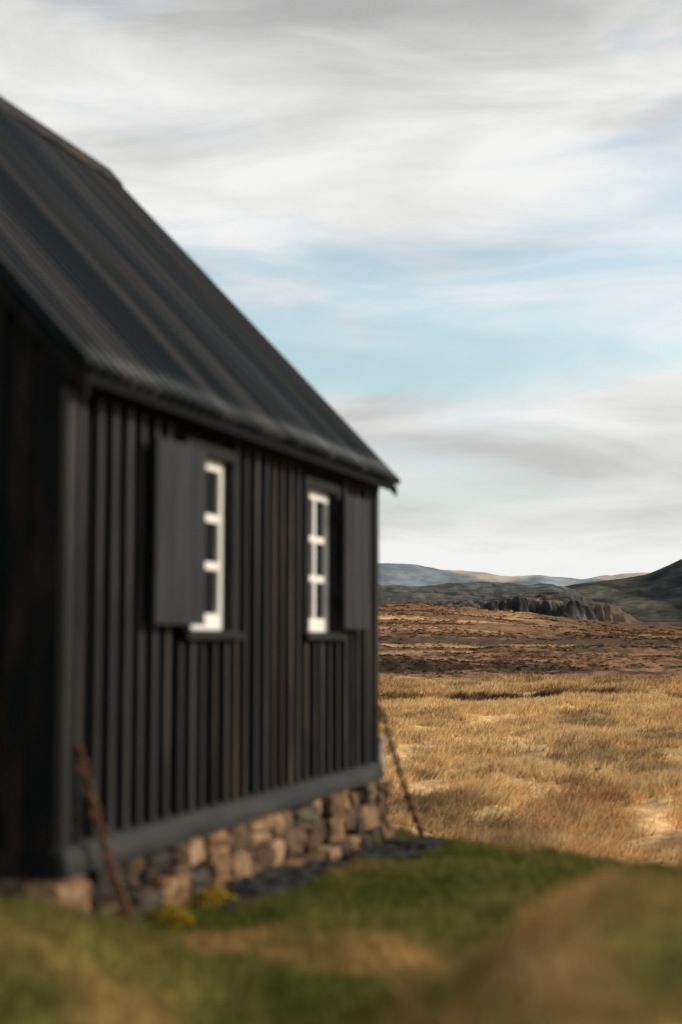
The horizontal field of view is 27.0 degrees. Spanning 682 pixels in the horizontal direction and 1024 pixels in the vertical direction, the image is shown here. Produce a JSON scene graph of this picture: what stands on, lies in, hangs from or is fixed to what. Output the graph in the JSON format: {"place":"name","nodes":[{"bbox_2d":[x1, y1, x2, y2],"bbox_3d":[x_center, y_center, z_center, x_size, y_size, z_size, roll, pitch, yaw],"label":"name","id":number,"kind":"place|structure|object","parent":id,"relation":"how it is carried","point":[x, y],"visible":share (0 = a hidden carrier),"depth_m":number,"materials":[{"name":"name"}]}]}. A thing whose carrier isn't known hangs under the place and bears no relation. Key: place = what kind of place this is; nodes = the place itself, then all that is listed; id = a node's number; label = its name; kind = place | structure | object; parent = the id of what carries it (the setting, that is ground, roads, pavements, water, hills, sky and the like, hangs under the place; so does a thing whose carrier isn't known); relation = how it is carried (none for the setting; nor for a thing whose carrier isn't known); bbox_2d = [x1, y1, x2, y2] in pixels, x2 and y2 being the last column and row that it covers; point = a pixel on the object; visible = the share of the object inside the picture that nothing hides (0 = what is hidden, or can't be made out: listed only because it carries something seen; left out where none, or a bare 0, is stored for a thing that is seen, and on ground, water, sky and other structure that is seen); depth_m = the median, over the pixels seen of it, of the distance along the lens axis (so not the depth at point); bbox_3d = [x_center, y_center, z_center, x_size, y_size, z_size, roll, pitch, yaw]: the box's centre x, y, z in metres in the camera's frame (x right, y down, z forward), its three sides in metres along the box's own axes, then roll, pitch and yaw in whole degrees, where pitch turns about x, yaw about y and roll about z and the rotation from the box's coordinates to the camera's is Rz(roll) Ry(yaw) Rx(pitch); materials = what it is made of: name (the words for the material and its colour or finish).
{"place":"outdoors","nodes":[
{"label":"outdoors","id":0,"kind":"place"},
{"bbox_2d":[0,829,681,1023],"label":"meadow grass","id":1,"kind":"structure","parent":0,"point":[606,871],"depth_m":4.87,"materials":[{"name":"green plant"}]},
{"bbox_2d":[0,603,681,1023],"bbox_3d":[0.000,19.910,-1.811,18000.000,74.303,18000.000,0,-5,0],"label":"ground","id":2,"kind":"structure","parent":0,"point":[658,837],"depth_m":4.63,"materials":[{"name":"plant"}]},
{"bbox_2d":[76,745,136,928],"bbox_3d":[-1.105,1.575,6.750,0.337,0.944,0.060,3,-6,-33],"label":"anchor chain","id":3,"kind":"object","parent":2,"relation":"on","point":[112,866],"visible":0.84,"depth_m":6.73,"materials":[{"name":"metal"}]},
{"bbox_2d":[147,895,195,931],"bbox_3d":[-0.845,1.981,7.085,0.259,0.167,0.253,0,-5,0],"label":"yellow flowering plant","id":4,"kind":"object","parent":2,"relation":"on","point":[177,919],"visible":0.98,"depth_m":7.05,"materials":[{"name":"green plant"}]},
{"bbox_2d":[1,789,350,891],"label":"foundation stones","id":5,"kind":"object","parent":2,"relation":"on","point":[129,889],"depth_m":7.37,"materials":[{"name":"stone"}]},
{"bbox_2d":[0,781,400,922],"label":"stone foundation","id":6,"kind":"object","parent":2,"relation":"on","point":[334,825],"visible":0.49,"depth_m":8.36,"materials":[{"name":"stone"}]},
{"bbox_2d":[10,310,45,350],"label":"gable wall","id":7,"kind":"structure","parent":6,"relation":"on","point":[39,347],"depth_m":6.85,"materials":[{"name":"black wood"}]},
{"bbox_2d":[0,852,57,879],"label":"gable sill board","id":8,"kind":"object","parent":6,"relation":"on","point":[29,865],"visible":1,"depth_m":6.56,"materials":[{"name":"black wood"}]},
{"bbox_2d":[0,299,61,853],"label":"gable boards","id":9,"kind":"object","parent":6,"relation":"on","point":[30,417],"visible":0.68,"depth_m":6.72,"materials":[{"name":"black wood"}]},
{"bbox_2d":[50,761,383,878],"bbox_3d":[-0.519,1.830,8.939,0.125,0.148,5.060,-2,-5,18],"label":"sill board","id":10,"kind":"object","parent":6,"relation":"on","point":[82,856],"visible":1,"depth_m":8.01,"materials":[{"name":"grey wood"}]},
{"bbox_2d":[79,397,360,838],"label":"long walls","id":11,"kind":"structure","parent":6,"relation":"on","point":[87,590],"depth_m":7.63,"materials":[{"name":"black wood"}]},
{"bbox_2d":[0,273,391,483],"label":"roof deck","id":12,"kind":"structure","parent":11,"relation":"on","point":[178,403],"depth_m":6.84,"materials":[{"name":"black wood"}]},
{"bbox_2d":[0,275,396,496],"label":"barge boards","id":13,"kind":"object","parent":12,"relation":"attached to","point":[46,339],"visible":0.42,"depth_m":6.69,"materials":[{"name":"black wood"}]},
{"bbox_2d":[0,107,400,485],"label":"roof front slope","id":14,"kind":"structure","parent":12,"relation":"attached to","point":[122,284],"depth_m":9.20,"materials":[{"name":"black metal"}]},
{"bbox_2d":[85,371,394,491],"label":"eave fascia","id":15,"kind":"structure","parent":12,"relation":"attached to","point":[109,385],"depth_m":8.15,"materials":[{"name":"black wood"}]},
{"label":"roof back slope","id":16,"kind":"object","parent":12,"relation":"attached to","visible":0},
{"bbox_2d":[0,253,92,358],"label":"verge flashing","id":17,"kind":"object","parent":16,"relation":"attached to","point":[47,309],"visible":1,"depth_m":6.70,"materials":[{"name":"black metal"}]},
{"bbox_2d":[0,96,122,186],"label":"ridge cap","id":18,"kind":"object","parent":16,"relation":"on","point":[29,120],"visible":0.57,"depth_m":11.46,"materials":[{"name":"grey metal"}]},
{"bbox_2d":[54,387,378,848],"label":"corner boards","id":19,"kind":"object","parent":11,"relation":"attached to","point":[65,665],"visible":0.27,"depth_m":6.69,"materials":[{"name":"black wood"}]},
{"bbox_2d":[71,392,370,842],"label":"battens","id":20,"kind":"object","parent":11,"relation":"attached to","point":[355,723],"visible":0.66,"depth_m":8.13,"materials":[{"name":"black wood"}]},
{"bbox_2d":[62,370,379,491],"bbox_3d":[-0.508,-0.449,9.137,0.051,0.150,5.050,-2,-5,18],"label":"wall plate","id":21,"kind":"object","parent":11,"relation":"attached to","point":[137,407],"depth_m":8.28,"materials":[{"name":"black wood"}]},
{"bbox_2d":[177,436,344,639],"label":"window casings","id":22,"kind":"object","parent":11,"relation":"attached to","point":[231,458],"depth_m":8.66,"materials":[{"name":"black wood"}]},
{"bbox_2d":[150,436,368,629],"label":"shutters","id":23,"kind":"object","parent":22,"relation":"attached to","point":[177,582],"visible":1,"depth_m":7.77,"materials":[{"name":"paint"}]},
{"bbox_2d":[191,459,328,631],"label":"window sashes","id":24,"kind":"object","parent":22,"relation":"in","point":[214,621],"depth_m":8.61,"materials":[{"name":"white wood"}]},
{"bbox_2d":[205,471,322,618],"bbox_3d":[-0.521,0.268,9.241,0.014,0.950,2.500,-2,-5,18],"label":"window glass","id":25,"kind":"object","parent":24,"relation":"in","point":[210,543],"visible":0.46,"depth_m":8.52,"materials":[{"name":"black glass"}]},
{"bbox_2d":[185,881,240,912],"bbox_3d":[-0.677,2.071,7.649,0.356,0.168,0.358,0,-5,0],"label":"yellow flowering plant","id":26,"kind":"object","parent":2,"relation":"on","point":[208,895],"visible":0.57,"depth_m":7.62,"materials":[{"name":"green plant"}]},
{"bbox_2d":[220,835,454,917],"bbox_3d":[0.033,2.353,9.425,0.542,0.273,4.496,-2,-6,20],"label":"slate gravel strip","id":27,"kind":"object","parent":2,"relation":"on","point":[255,884],"visible":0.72,"depth_m":8.75,"materials":[{"name":"gravel"}]},
{"bbox_2d":[378,736,386,780],"bbox_3d":[0.279,2.310,11.406,0.140,1.004,0.140,-2,-7,18],"label":"wooden post","id":28,"kind":"object","parent":2,"relation":"on","point":[381,748],"visible":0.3,"depth_m":11.41,"materials":[{"name":"grey wood"}]},
{"bbox_2d":[379,705,426,837],"bbox_3d":[0.499,2.084,11.271,0.392,1.100,0.064,0,-5,4],"label":"anchor chain","id":29,"kind":"object","parent":2,"relation":"on","point":[416,820],"visible":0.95,"depth_m":11.26,"materials":[{"name":"metal"}]},
{"bbox_2d":[379,602,681,680],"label":"heather scrub","id":30,"kind":"object","parent":2,"relation":"on","point":[395,625],"visible":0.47,"depth_m":287.34,"materials":[{"name":"brown plant"}]},
{"bbox_2d":[0,0,681,578],"label":"sky","id":31,"kind":"structure","parent":0,"point":[459,222],"materials":[{"name":"white"}]},
{"bbox_2d":[379,563,648,585],"bbox_3d":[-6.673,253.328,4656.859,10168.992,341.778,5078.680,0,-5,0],"label":"distant mountains","id":32,"kind":"structure","parent":0,"point":[404,574],"depth_m":4657.62,"materials":[{"name":"grey stone"}]},
{"bbox_2d":[379,670,681,868],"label":"dry grass field","id":33,"kind":"structure","parent":0,"point":[581,823],"depth_m":44.02,"materials":[{"name":"yellow plant"}]},
{"bbox_2d":[379,582,681,626],"bbox_3d":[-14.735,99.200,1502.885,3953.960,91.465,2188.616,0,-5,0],"label":"lava field hill","id":34,"kind":"structure","parent":0,"point":[552,600],"depth_m":812.50,"materials":[{"name":"grey stone"}]},
{"bbox_2d":[564,559,681,621],"bbox_3d":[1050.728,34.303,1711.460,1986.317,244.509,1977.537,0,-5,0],"label":"dark hillside","id":35,"kind":"structure","parent":0,"point":[655,596],"depth_m":1493.62,"materials":[{"name":"green plant"}]}
]}

